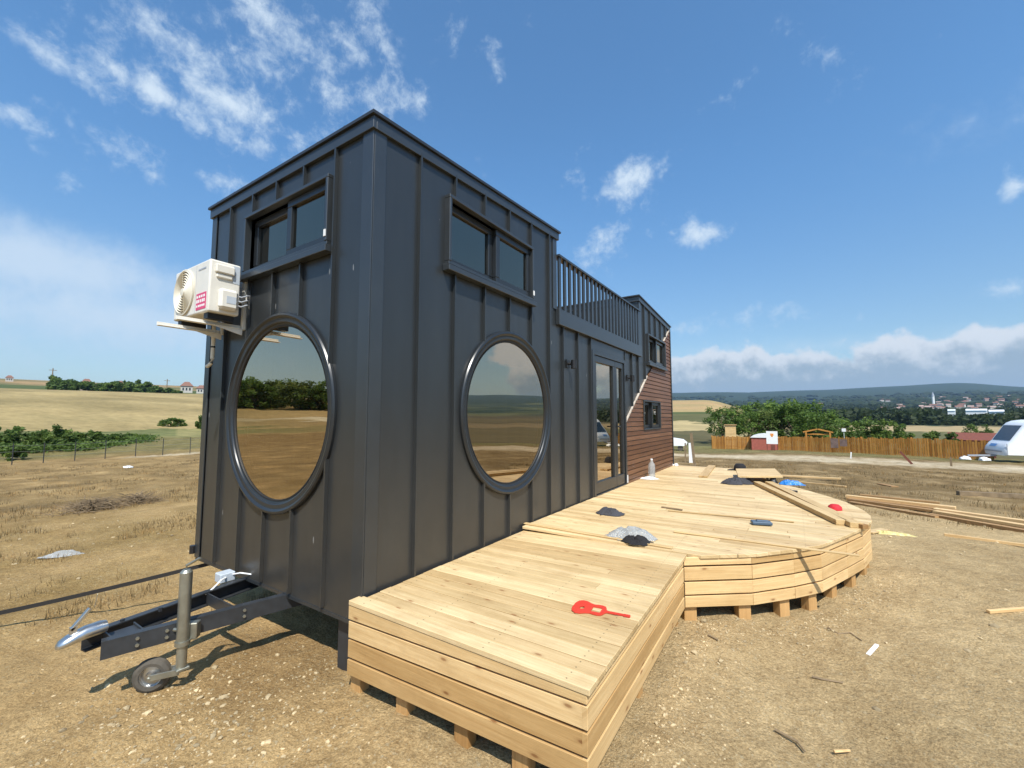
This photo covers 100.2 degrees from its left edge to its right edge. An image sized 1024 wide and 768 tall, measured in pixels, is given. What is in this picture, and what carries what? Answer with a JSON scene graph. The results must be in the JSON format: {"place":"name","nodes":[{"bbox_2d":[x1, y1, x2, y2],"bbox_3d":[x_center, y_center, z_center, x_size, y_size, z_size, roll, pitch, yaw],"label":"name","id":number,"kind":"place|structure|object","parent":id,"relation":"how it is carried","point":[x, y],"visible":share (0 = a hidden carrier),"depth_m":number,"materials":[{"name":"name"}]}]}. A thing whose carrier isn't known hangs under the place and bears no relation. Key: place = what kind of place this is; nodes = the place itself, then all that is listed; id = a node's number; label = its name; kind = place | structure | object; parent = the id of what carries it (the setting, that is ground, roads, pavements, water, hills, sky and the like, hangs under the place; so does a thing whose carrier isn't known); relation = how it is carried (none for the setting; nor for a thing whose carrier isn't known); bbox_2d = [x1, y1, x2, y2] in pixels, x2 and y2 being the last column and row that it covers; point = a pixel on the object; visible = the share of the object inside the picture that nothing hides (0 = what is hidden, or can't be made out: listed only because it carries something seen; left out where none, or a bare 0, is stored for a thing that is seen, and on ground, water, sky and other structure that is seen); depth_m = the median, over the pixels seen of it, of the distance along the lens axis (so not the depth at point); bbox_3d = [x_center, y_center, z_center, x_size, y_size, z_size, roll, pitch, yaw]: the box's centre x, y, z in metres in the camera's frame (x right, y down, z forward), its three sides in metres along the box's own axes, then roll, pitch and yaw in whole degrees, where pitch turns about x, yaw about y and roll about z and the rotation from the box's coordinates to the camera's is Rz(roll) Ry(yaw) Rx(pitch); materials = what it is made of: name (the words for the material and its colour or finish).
{"place":"outdoors","nodes":[
{"label":"outdoors","id":0,"kind":"place"},
{"bbox_2d":[0,437,1023,767],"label":"ground","id":1,"kind":"structure","parent":0,"point":[976,699],"depth_m":2.88,"materials":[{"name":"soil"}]},
{"bbox_2d":[0,425,23,443],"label":"hedge bush","id":2,"kind":"object","parent":1,"relation":"on","point":[2,433],"visible":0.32,"depth_m":28.13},
{"bbox_2d":[0,445,28,460],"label":"hedge bush","id":3,"kind":"object","parent":1,"relation":"on","point":[17,453],"visible":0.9,"depth_m":24.11,"materials":[{"name":"plant"}]},
{"bbox_2d":[1,426,46,444],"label":"hedge bush","id":4,"kind":"object","parent":1,"relation":"on","point":[11,437],"visible":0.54,"depth_m":28.17,"materials":[{"name":"plant"}]},
{"bbox_2d":[19,424,71,446],"bbox_3d":[-30.980,3.589,28.598,2.214,1.884,2.108,0,-4,-2],"label":"hedge bush","id":5,"kind":"object","parent":1,"relation":"on","point":[50,437],"visible":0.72,"depth_m":28.21,"materials":[{"name":"plant"}]},
{"bbox_2d":[37,550,83,557],"bbox_3d":[-5.853,2.193,5.548,0.468,0.069,0.182,1,-4,-8],"label":"plastic wrap","id":6,"kind":"object","parent":1,"relation":"on","point":[61,553],"visible":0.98,"depth_m":5.53,"materials":[{"name":"grey"}]},
{"bbox_2d":[54,428,88,445],"bbox_3d":[-30.861,3.790,29.784,2.121,1.483,2.088,2,-5,-29],"label":"hedge bush","id":7,"kind":"object","parent":1,"relation":"on","point":[73,438],"visible":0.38,"depth_m":29.38,"materials":[{"name":"plant"}]},
{"bbox_2d":[0,434,162,452],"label":"brambles","id":8,"kind":"object","parent":1,"relation":"on","point":[39,447],"visible":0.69,"depth_m":28.49,"materials":[{"name":"plant"}]},
{"bbox_2d":[36,493,138,516],"bbox_3d":[-9.238,2.643,9.378,1.663,0.392,1.735,3,-5,-33],"label":"brush heap","id":9,"kind":"object","parent":1,"relation":"on","point":[100,504],"visible":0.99,"depth_m":9.31,"materials":[{"name":"plant"}]},
{"bbox_2d":[74,429,106,443],"bbox_3d":[-30.861,3.950,31.267,2.084,1.266,1.659,1,-5,-13],"label":"hedge bush","id":10,"kind":"object","parent":1,"relation":"on","point":[96,435],"visible":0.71,"depth_m":30.95,"materials":[{"name":"plant"}]},
{"bbox_2d":[0,437,200,464],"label":"wire fence","id":11,"kind":"object","parent":1,"relation":"on","point":[43,456],"visible":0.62,"depth_m":24.47,"materials":[{"name":"metal"}]},
{"bbox_2d":[0,563,209,614],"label":"tie down strap","id":12,"kind":"object","parent":1,"relation":"on","point":[34,605],"visible":0.9,"depth_m":3.80,"materials":[{"name":"fabric"}]},
{"bbox_2d":[104,433,129,440],"bbox_3d":[-31.294,4.311,33.468,2.183,0.953,2.316,-3,-5,33],"label":"hedge bush","id":13,"kind":"object","parent":1,"relation":"on","point":[115,436],"visible":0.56,"depth_m":33.35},
{"bbox_2d":[119,432,148,437],"bbox_3d":[-33.063,4.572,37.326,2.361,0.799,1.898,1,-5,-12],"label":"hedge bush","id":14,"kind":"object","parent":1,"relation":"on","point":[133,434],"visible":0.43,"depth_m":37.19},
{"bbox_2d":[117,489,170,505],"bbox_3d":[-8.951,2.705,10.293,1.309,0.366,1.156,3,-5,-34],"label":"brush heap","id":15,"kind":"object","parent":1,"relation":"on","point":[139,497],"visible":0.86,"depth_m":10.18,"materials":[{"name":"wood"}]},
{"bbox_2d":[55,108,673,692],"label":"tiny house","id":16,"kind":"structure","parent":1,"relation":"on","point":[413,370],"depth_m":3.42,"materials":[{"name":"black metal"}]},
{"bbox_2d":[157,282,247,339],"bbox_3d":[-2.677,-0.674,3.684,0.580,0.500,0.494,-3,-5,33],"label":"wall bracket","id":17,"kind":"object","parent":16,"relation":"attached to","point":[236,329],"depth_m":3.71,"materials":[{"name":"white metal"}]},
{"bbox_2d":[173,259,249,367],"bbox_3d":[-2.590,-0.577,3.698,0.732,0.821,0.363,-3,-5,33],"label":"air conditioner","id":18,"kind":"object","parent":17,"relation":"on","point":[209,290],"visible":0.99,"depth_m":3.53,"materials":[{"name":"white metal"}]},
{"bbox_2d":[225,312,336,514],"bbox_3d":[-1.852,0.220,3.395,1.576,1.576,0.106,-3,-5,33],"label":"round window","id":19,"kind":"structure","parent":16,"relation":"in","point":[281,413],"depth_m":3.35,"materials":[{"name":"glass"}]},
{"bbox_2d":[240,173,333,281],"bbox_3d":[-1.815,-1.211,3.471,1.280,0.588,0.163,-3,-5,33],"label":"window","id":20,"kind":"structure","parent":16,"relation":"in","point":[301,231],"depth_m":3.41,"materials":[{"name":"black glass"}]},
{"bbox_2d":[443,193,536,306],"bbox_3d":[-0.184,-1.188,4.055,0.163,0.643,1.395,-3,-5,33],"label":"window","id":21,"kind":"structure","parent":16,"relation":"in","point":[502,263],"depth_m":4.00,"materials":[{"name":"black glass"}]},
{"bbox_2d":[459,331,551,494],"bbox_3d":[-0.022,0.274,4.204,0.106,1.576,1.576,-3,-5,33],"label":"round window","id":22,"kind":"structure","parent":16,"relation":"in","point":[505,409],"depth_m":4.11,"materials":[{"name":"glass"}]},
{"bbox_2d":[591,338,627,496],"bbox_3d":[1.457,0.497,6.417,0.176,2.178,1.380,-3,-5,33],"label":"door","id":23,"kind":"structure","parent":16,"relation":"in","point":[610,468],"depth_m":6.41,"materials":[{"name":"clear glass"}]},
{"bbox_2d":[642,400,660,429],"bbox_3d":[2.673,0.604,8.301,0.135,0.551,1.166,-3,-5,33],"label":"window","id":24,"kind":"structure","parent":16,"relation":"in","point":[651,417],"depth_m":8.31,"materials":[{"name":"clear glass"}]},
{"bbox_2d":[645,333,667,370],"bbox_3d":[2.915,-0.620,8.735,0.168,0.613,1.360,-3,-5,33],"label":"window","id":25,"kind":"structure","parent":16,"relation":"in","point":[656,349],"depth_m":8.75,"materials":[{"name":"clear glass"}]},
{"bbox_2d":[347,465,872,767],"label":"wooden deck","id":26,"kind":"structure","parent":1,"relation":"on","point":[500,642],"depth_m":2.66,"materials":[{"name":"brown wood"}]},
{"bbox_2d":[524,522,672,548],"bbox_3d":[0.722,1.373,3.910,1.440,0.010,0.050,-3,-5,34],"label":"thin batten","id":27,"kind":"object","parent":26,"relation":"on","point":[599,535],"visible":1,"depth_m":3.92,"materials":[{"name":"brown wood"}]},
{"bbox_2d":[572,600,630,617],"bbox_3d":[0.500,1.291,2.426,0.330,0.011,0.167,-3,-5,33],"label":"guitar cutout","id":28,"kind":"object","parent":26,"relation":"on","point":[588,606],"visible":1,"depth_m":2.45,"materials":[{"name":"red plastic"}]},
{"bbox_2d":[596,507,624,516],"bbox_3d":[1.092,1.409,4.768,0.322,0.067,0.269,-3,-5,33],"label":"cloth bundle","id":29,"kind":"object","parent":26,"relation":"on","point":[607,511],"visible":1,"depth_m":4.70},
{"bbox_2d":[606,526,657,540],"bbox_3d":[1.069,1.327,3.838,0.447,0.086,0.340,-3,-5,33],"label":"plastic bag","id":30,"kind":"object","parent":26,"relation":"on","point":[620,532],"visible":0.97,"depth_m":3.81,"materials":[{"name":"grey"}]},
{"bbox_2d":[621,535,653,545],"bbox_3d":[1.070,1.328,3.673,0.263,0.059,0.198,-3,-5,33],"label":"black hat","id":31,"kind":"object","parent":26,"relation":"on","point":[637,540],"visible":1,"depth_m":3.64,"materials":[{"name":"fabric"}]},
{"bbox_2d":[648,459,654,476],"bbox_3d":[2.481,1.493,7.597,0.116,0.332,0.116,-3,-5,33],"label":"bottle","id":32,"kind":"object","parent":26,"relation":"on","point":[651,468],"visible":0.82,"depth_m":7.55,"materials":[{"name":"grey plastic"}]},
{"bbox_2d":[699,465,715,477],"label":"plank","id":33,"kind":"object","parent":26,"relation":"on","point":[707,471],"visible":1,"depth_m":8.22,"materials":[{"name":"brown wood"}]},
{"bbox_2d":[668,510,793,522],"bbox_3d":[2.332,1.429,4.632,1.215,0.010,0.022,-2,-5,26],"label":"thin batten","id":34,"kind":"object","parent":26,"relation":"on","point":[733,516],"visible":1,"depth_m":4.59,"materials":[{"name":"brown wood"}]},
{"bbox_2d":[721,477,753,484],"bbox_3d":[3.650,1.554,6.901,0.533,0.106,0.312,-2,-5,22],"label":"jacket","id":35,"kind":"object","parent":26,"relation":"on","point":[736,481],"visible":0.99,"depth_m":6.84,"materials":[{"name":"grey fabric"}]},
{"bbox_2d":[736,469,782,480],"bbox_3d":[4.264,1.738,7.406,0.655,0.423,1.442,-2,-5,26],"label":"trestle board","id":36,"kind":"object","parent":26,"relation":"on","point":[747,474],"visible":0.73,"depth_m":7.22,"materials":[{"name":"brown wood"}]},
{"bbox_2d":[728,463,745,470],"bbox_3d":[4.556,1.676,8.663,0.335,0.140,0.230,-3,-5,33],"label":"sun cap","id":37,"kind":"object","parent":36,"relation":"on","point":[739,466],"visible":0.8,"depth_m":8.57,"materials":[{"name":"black fabric"}]},
{"bbox_2d":[750,520,772,525],"bbox_3d":[2.490,1.380,4.271,0.177,0.041,0.100,-1,-5,17],"label":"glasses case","id":38,"kind":"object","parent":26,"relation":"on","point":[761,522],"visible":1,"depth_m":4.24,"materials":[{"name":"blue plastic"}]},
{"bbox_2d":[674,530,858,556],"bbox_3d":[2.097,1.352,3.652,1.359,0.012,0.035,-3,-5,31],"label":"thin batten","id":39,"kind":"object","parent":26,"relation":"on","point":[782,545],"visible":1,"depth_m":3.60,"materials":[{"name":"brown wood"}]},
{"bbox_2d":[779,480,805,485],"bbox_3d":[4.456,1.564,6.829,0.377,0.076,0.222,-1,-4,9],"label":"blue sheet","id":40,"kind":"object","parent":26,"relation":"on","point":[788,482],"visible":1,"depth_m":6.76,"materials":[{"name":"plastic"}]},
{"bbox_2d":[753,481,845,524],"bbox_3d":[3.599,1.480,5.547,0.100,0.050,2.647,-1,-5,14],"label":"long plank","id":41,"kind":"object","parent":26,"relation":"on","point":[826,515],"visible":1,"depth_m":5.05,"materials":[{"name":"brown wood"}]},
{"bbox_2d":[765,481,862,527],"bbox_3d":[3.723,1.475,5.489,0.110,0.050,2.793,-1,-5,16],"label":"long plank","id":42,"kind":"object","parent":26,"relation":"on","point":[850,522],"visible":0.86,"depth_m":5.02,"materials":[{"name":"brown wood"}]},
{"bbox_2d":[828,504,841,510],"bbox_3d":[3.722,1.429,4.959,0.225,0.060,0.140,3,-5,-31],"label":"peaked cap","id":43,"kind":"object","parent":26,"relation":"on","point":[836,507],"visible":0.82,"depth_m":4.93,"materials":[{"name":"red fabric"}]},
{"bbox_2d":[674,438,686,450],"bbox_3d":[15.170,5.557,39.657,2.000,1.144,1.500,-2,-5,21],"label":"covered trailer","id":44,"kind":"object","parent":1,"relation":"on","point":[679,443],"visible":0.48,"depth_m":38.88,"materials":[{"name":"white paint"}]},
{"bbox_2d":[690,433,695,465],"bbox_3d":[7.736,2.940,18.270,0.230,1.694,0.066,-2,-5,23],"label":"stake","id":45,"kind":"object","parent":1,"relation":"on","point":[692,449],"visible":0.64,"depth_m":18.25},
{"bbox_2d":[724,424,736,445],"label":"plywood hut","id":46,"kind":"object","parent":1,"relation":"on","point":[730,430],"visible":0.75,"depth_m":44.34,"materials":[{"name":"brown wood"}]},
{"bbox_2d":[751,433,776,449],"bbox_3d":[23.060,5.308,39.127,2.200,1.580,1.100,-3,-5,30],"label":"tent","id":47,"kind":"object","parent":1,"relation":"on","point":[758,441],"visible":0.57,"depth_m":38.87,"materials":[{"name":"red fabric"}]},
{"bbox_2d":[766,431,777,449],"bbox_3d":[22.493,4.985,36.988,0.840,1.900,0.150,-3,-5,31],"label":"sign board","id":48,"kind":"object","parent":1,"relation":"on","point":[771,437],"visible":0.82,"depth_m":36.96,"materials":[{"name":"white paint"}]},
{"bbox_2d":[775,728,805,751],"bbox_3d":[1.431,1.820,2.192,0.041,0.018,0.156,2,-5,-25],"label":"ground twig","id":49,"kind":"object","parent":1,"relation":"on","point":[787,736],"visible":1,"depth_m":2.20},
{"bbox_2d":[782,475,840,479],"bbox_3d":[10.270,3.265,15.059,2.085,0.109,0.140,-4,-6,42],"label":"scrap plank","id":50,"kind":"object","parent":1,"relation":"on","point":[811,477],"visible":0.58,"depth_m":14.88,"materials":[{"name":"brown wood"}]},
{"bbox_2d":[803,429,832,450],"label":"timber arch","id":51,"kind":"structure","parent":1,"relation":"on","point":[829,434],"depth_m":39.05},
{"bbox_2d":[812,676,842,682],"bbox_3d":[1.956,1.835,2.652,0.161,0.012,0.020,-2,-5,23],"label":"ground twig","id":52,"kind":"object","parent":1,"relation":"on","point":[819,678],"visible":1,"depth_m":2.65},
{"bbox_2d":[711,435,993,459],"bbox_3d":[25.623,5.099,35.106,1.241,1.867,18.766,3,-5,-35],"label":"picket fence","id":53,"kind":"object","parent":1,"relation":"on","point":[868,446],"visible":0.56,"depth_m":32.27,"materials":[{"name":"wood"}]},
{"bbox_2d":[830,438,846,447],"bbox_3d":[25.872,4.696,33.871,1.050,0.750,0.060,-3,-6,37],"label":"hanging cloth","id":54,"kind":"object","parent":53,"relation":"hanging from","point":[834,442],"visible":1,"depth_m":33.92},
{"bbox_2d":[866,644,878,655],"bbox_3d":[2.486,1.832,2.950,0.192,0.020,0.024,3,-5,-35],"label":"white strip","id":55,"kind":"object","parent":1,"relation":"on","point":[872,649],"visible":1,"depth_m":2.94,"materials":[{"name":"paint"}]},
{"bbox_2d":[847,498,932,511],"bbox_3d":[8.454,2.689,9.463,0.150,0.091,1.774,2,-5,-25],"label":"timber plank","id":56,"kind":"object","parent":1,"relation":"on","point":[894,505],"visible":0.68,"depth_m":9.45,"materials":[{"name":"brown wood"}]},
{"bbox_2d":[933,508,1023,522],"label":"timber plank","id":57,"kind":"object","parent":56,"relation":"on","point":[989,516],"visible":0.86,"depth_m":8.12,"materials":[{"name":"brown wood"}]},
{"bbox_2d":[847,501,938,517],"bbox_3d":[8.060,2.669,9.129,0.140,0.111,1.788,1,-5,-10],"label":"timber plank","id":58,"kind":"object","parent":1,"relation":"on","point":[896,510],"visible":0.82,"depth_m":8.95,"materials":[{"name":"brown wood"}]},
{"bbox_2d":[877,530,916,536],"bbox_3d":[5.633,2.194,6.297,0.596,0.047,0.176,-3,-5,33],"label":"warning tape","id":59,"kind":"object","parent":1,"relation":"on","point":[892,533],"visible":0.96,"depth_m":6.27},
{"bbox_2d":[859,494,939,503],"bbox_3d":[9.254,2.748,10.261,0.120,0.040,1.427,4,-6,-43],"label":"timber plank","id":60,"kind":"object","parent":1,"relation":"on","point":[906,499],"visible":0.92,"depth_m":10.18,"materials":[{"name":"brown wood"}]},
{"bbox_2d":[846,497,957,510],"bbox_3d":[8.805,2.748,9.771,0.160,0.080,1.917,3,-5,-34],"label":"timber plank","id":61,"kind":"object","parent":1,"relation":"on","point":[929,507],"visible":0.46,"depth_m":9.61,"materials":[{"name":"brown wood"}]},
{"bbox_2d":[845,495,955,508],"bbox_3d":[8.887,2.711,9.887,0.140,0.074,1.920,3,-6,-37],"label":"timber plank","id":62,"kind":"object","parent":61,"relation":"on","point":[905,502],"visible":0.94,"depth_m":9.75,"materials":[{"name":"brown wood"}]},
{"bbox_2d":[929,513,1023,532],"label":"timber plank","id":63,"kind":"object","parent":1,"relation":"on","point":[997,526],"visible":0.76,"depth_m":7.65,"materials":[{"name":"brown wood"}]},
{"bbox_2d":[933,513,1023,528],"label":"timber plank","id":64,"kind":"object","parent":1,"relation":"on","point":[987,522],"visible":0.17,"depth_m":7.87,"materials":[{"name":"brown wood"}]},
{"bbox_2d":[932,510,1023,527],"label":"timber plank","id":65,"kind":"object","parent":64,"relation":"on","point":[1003,522],"visible":0.86,"depth_m":7.88,"materials":[{"name":"brown wood"}]},
{"bbox_2d":[944,533,1023,546],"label":"plank","id":66,"kind":"object","parent":1,"relation":"on","point":[986,539],"visible":0.97,"depth_m":6.21,"materials":[{"name":"brown wood"}]},
{"bbox_2d":[956,491,1023,498],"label":"plank","id":67,"kind":"object","parent":1,"relation":"on","point":[989,494],"visible":1,"depth_m":11.56,"materials":[{"name":"wood"}]},
{"bbox_2d":[967,420,1023,455],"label":"caravan","id":68,"kind":"object","parent":1,"relation":"on","point":[1007,439],"visible":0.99,"depth_m":25.39,"materials":[{"name":"white metal"}]},
{"bbox_2d":[993,425,1020,440],"bbox_3d":[29.824,2.933,25.791,0.812,0.890,1.726,-3,-5,33],"label":"front window","id":69,"kind":"structure","parent":68,"relation":"in","point":[1006,432],"depth_m":25.75,"materials":[{"name":"glass"}]},
{"bbox_2d":[986,606,1023,613],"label":"wooden plank","id":70,"kind":"object","parent":1,"relation":"on","point":[1004,610],"visible":1,"depth_m":3.50,"materials":[{"name":"brown wood"}]},
{"bbox_2d":[0,379,1023,459],"bbox_3d":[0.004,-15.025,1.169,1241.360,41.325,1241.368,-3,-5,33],"label":"fields","id":71,"kind":"structure","parent":0,"point":[34,406],"depth_m":77.80,"materials":[{"name":"plant"}]},
{"bbox_2d":[45,375,62,389],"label":"ridge shrub","id":72,"kind":"object","parent":71,"relation":"on","point":[52,377],"visible":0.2,"depth_m":204.24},
{"bbox_2d":[47,378,79,390],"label":"ridge shrub","id":73,"kind":"object","parent":71,"relation":"on","point":[58,384],"visible":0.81,"depth_m":197.14,"materials":[{"name":"plant"}]},
{"bbox_2d":[64,379,98,390],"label":"ridge shrub","id":74,"kind":"object","parent":71,"relation":"on","point":[81,384],"visible":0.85,"depth_m":199.65,"materials":[{"name":"plant"}]},
{"bbox_2d":[82,382,114,391],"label":"ridge shrub","id":75,"kind":"object","parent":71,"relation":"on","point":[104,386],"visible":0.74,"depth_m":206.04,"materials":[{"name":"plant"}]},
{"bbox_2d":[99,381,131,391],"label":"ridge shrub","id":76,"kind":"object","parent":71,"relation":"on","point":[117,384],"visible":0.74,"depth_m":213.22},
{"bbox_2d":[114,380,144,392],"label":"ridge shrub","id":77,"kind":"object","parent":71,"relation":"on","point":[135,387],"visible":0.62,"depth_m":216.76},
{"bbox_2d":[141,385,173,392],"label":"ridge shrub","id":78,"kind":"object","parent":71,"relation":"on","point":[156,389],"visible":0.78,"depth_m":225.30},
{"bbox_2d":[157,417,187,426],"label":"hedge bush","id":79,"kind":"object","parent":71,"relation":"on","point":[167,422],"visible":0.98,"depth_m":51.15,"materials":[{"name":"plant"}]},
{"bbox_2d":[180,382,193,392],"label":"house","id":80,"kind":"structure","parent":71,"relation":"on","point":[186,387],"depth_m":271.31,"materials":[{"name":"paint"}]},
{"bbox_2d":[195,415,201,428],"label":"hedge bush","id":81,"kind":"object","parent":71,"relation":"on","point":[198,424],"visible":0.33,"depth_m":49.73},
{"bbox_2d":[702,407,740,436],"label":"broadleaf tree","id":82,"kind":"object","parent":71,"relation":"on","point":[716,415],"visible":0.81,"depth_m":50.81,"materials":[{"name":"green plant"}]},
{"bbox_2d":[717,405,749,434],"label":"broadleaf tree","id":83,"kind":"object","parent":71,"relation":"on","point":[732,408],"visible":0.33,"depth_m":53.05,"materials":[{"name":"green plant"}]},
{"bbox_2d":[734,409,767,448],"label":"broadleaf tree","id":84,"kind":"object","parent":71,"relation":"on","point":[753,420],"visible":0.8,"depth_m":48.54,"materials":[{"name":"green plant"}]},
{"bbox_2d":[740,399,773,431],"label":"broadleaf tree","id":85,"kind":"object","parent":71,"relation":"on","point":[746,409],"visible":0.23,"depth_m":55.42,"materials":[{"name":"green plant"}]},
{"bbox_2d":[749,408,786,436],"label":"broadleaf tree","id":86,"kind":"object","parent":71,"relation":"on","point":[765,415],"visible":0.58,"depth_m":48.98,"materials":[{"name":"green plant"}]},
{"bbox_2d":[759,399,803,449],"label":"broadleaf tree","id":87,"kind":"object","parent":71,"relation":"on","point":[770,406],"visible":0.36,"depth_m":49.85,"materials":[{"name":"green plant"}]},
{"bbox_2d":[766,398,825,449],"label":"broadleaf tree","id":88,"kind":"object","parent":71,"relation":"on","point":[784,411],"visible":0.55,"depth_m":47.22,"materials":[{"name":"green plant"}]},
{"bbox_2d":[784,399,831,439],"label":"broadleaf tree","id":89,"kind":"object","parent":71,"relation":"on","point":[816,407],"visible":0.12,"depth_m":50.67,"materials":[{"name":"green plant"}]},
{"bbox_2d":[790,409,847,450],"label":"broadleaf tree","id":90,"kind":"object","parent":71,"relation":"on","point":[818,419],"visible":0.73,"depth_m":45.55,"materials":[{"name":"green plant"}]},
{"bbox_2d":[815,416,851,442],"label":"broadleaf tree","id":91,"kind":"object","parent":71,"relation":"on","point":[840,430],"visible":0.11,"depth_m":49.65,"materials":[{"name":"green plant"}]},
{"bbox_2d":[825,417,871,443],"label":"broadleaf tree","id":92,"kind":"object","parent":71,"relation":"on","point":[854,424],"visible":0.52,"depth_m":46.23,"materials":[{"name":"green plant"}]},
{"bbox_2d":[838,416,891,452],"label":"valley bush","id":93,"kind":"object","parent":71,"relation":"on","point":[865,435],"visible":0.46,"depth_m":44.35,"materials":[{"name":"plant"}]},
{"bbox_2d":[869,419,909,453],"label":"valley bush","id":94,"kind":"object","parent":71,"relation":"on","point":[902,427],"visible":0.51,"depth_m":44.47,"materials":[{"name":"plant"}]},
{"bbox_2d":[892,428,916,452],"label":"valley bush","id":95,"kind":"object","parent":71,"relation":"on","point":[909,435],"visible":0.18,"depth_m":45.36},
{"bbox_2d":[919,430,942,455],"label":"valley bush","id":96,"kind":"object","parent":71,"relation":"on","point":[932,435],"visible":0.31,"depth_m":46.74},
{"bbox_2d":[939,432,960,456],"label":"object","id":97,"kind":"object","parent":71,"relation":"on","point":[949,436],"visible":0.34,"depth_m":48.61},
{"bbox_2d":[961,423,979,432],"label":"valley bush","id":98,"kind":"object","parent":71,"relation":"on","point":[972,427],"visible":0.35,"depth_m":74.80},
{"bbox_2d":[948,432,996,457],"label":"rust shed","id":99,"kind":"structure","parent":71,"relation":"on","point":[978,437],"depth_m":49.10,"materials":[{"name":"paint"}]},
{"bbox_2d":[965,409,987,414],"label":"white hall","id":100,"kind":"structure","parent":71,"relation":"on","point":[974,411],"depth_m":379.88,"materials":[{"name":"paint"}]},
{"bbox_2d":[979,424,993,432],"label":"valley bush","id":101,"kind":"object","parent":71,"relation":"on","point":[986,430],"visible":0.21,"depth_m":74.67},
{"bbox_2d":[0,378,1023,408],"bbox_3d":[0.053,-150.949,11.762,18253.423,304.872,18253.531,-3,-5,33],"label":"hills","id":102,"kind":"structure","parent":0,"point":[919,389],"depth_m":2850.51,"materials":[{"name":"plant"}]},
{"bbox_2d":[672,390,1023,425],"bbox_3d":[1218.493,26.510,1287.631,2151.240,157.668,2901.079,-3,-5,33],"label":"wood","id":103,"kind":"object","parent":102,"relation":"on","point":[852,408],"visible":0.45,"depth_m":898.05,"materials":[{"name":"plant"}]},
{"bbox_2d":[0,0,1023,392],"label":"sky","id":104,"kind":"structure","parent":0,"point":[808,194],"materials":[{"name":"blue"}]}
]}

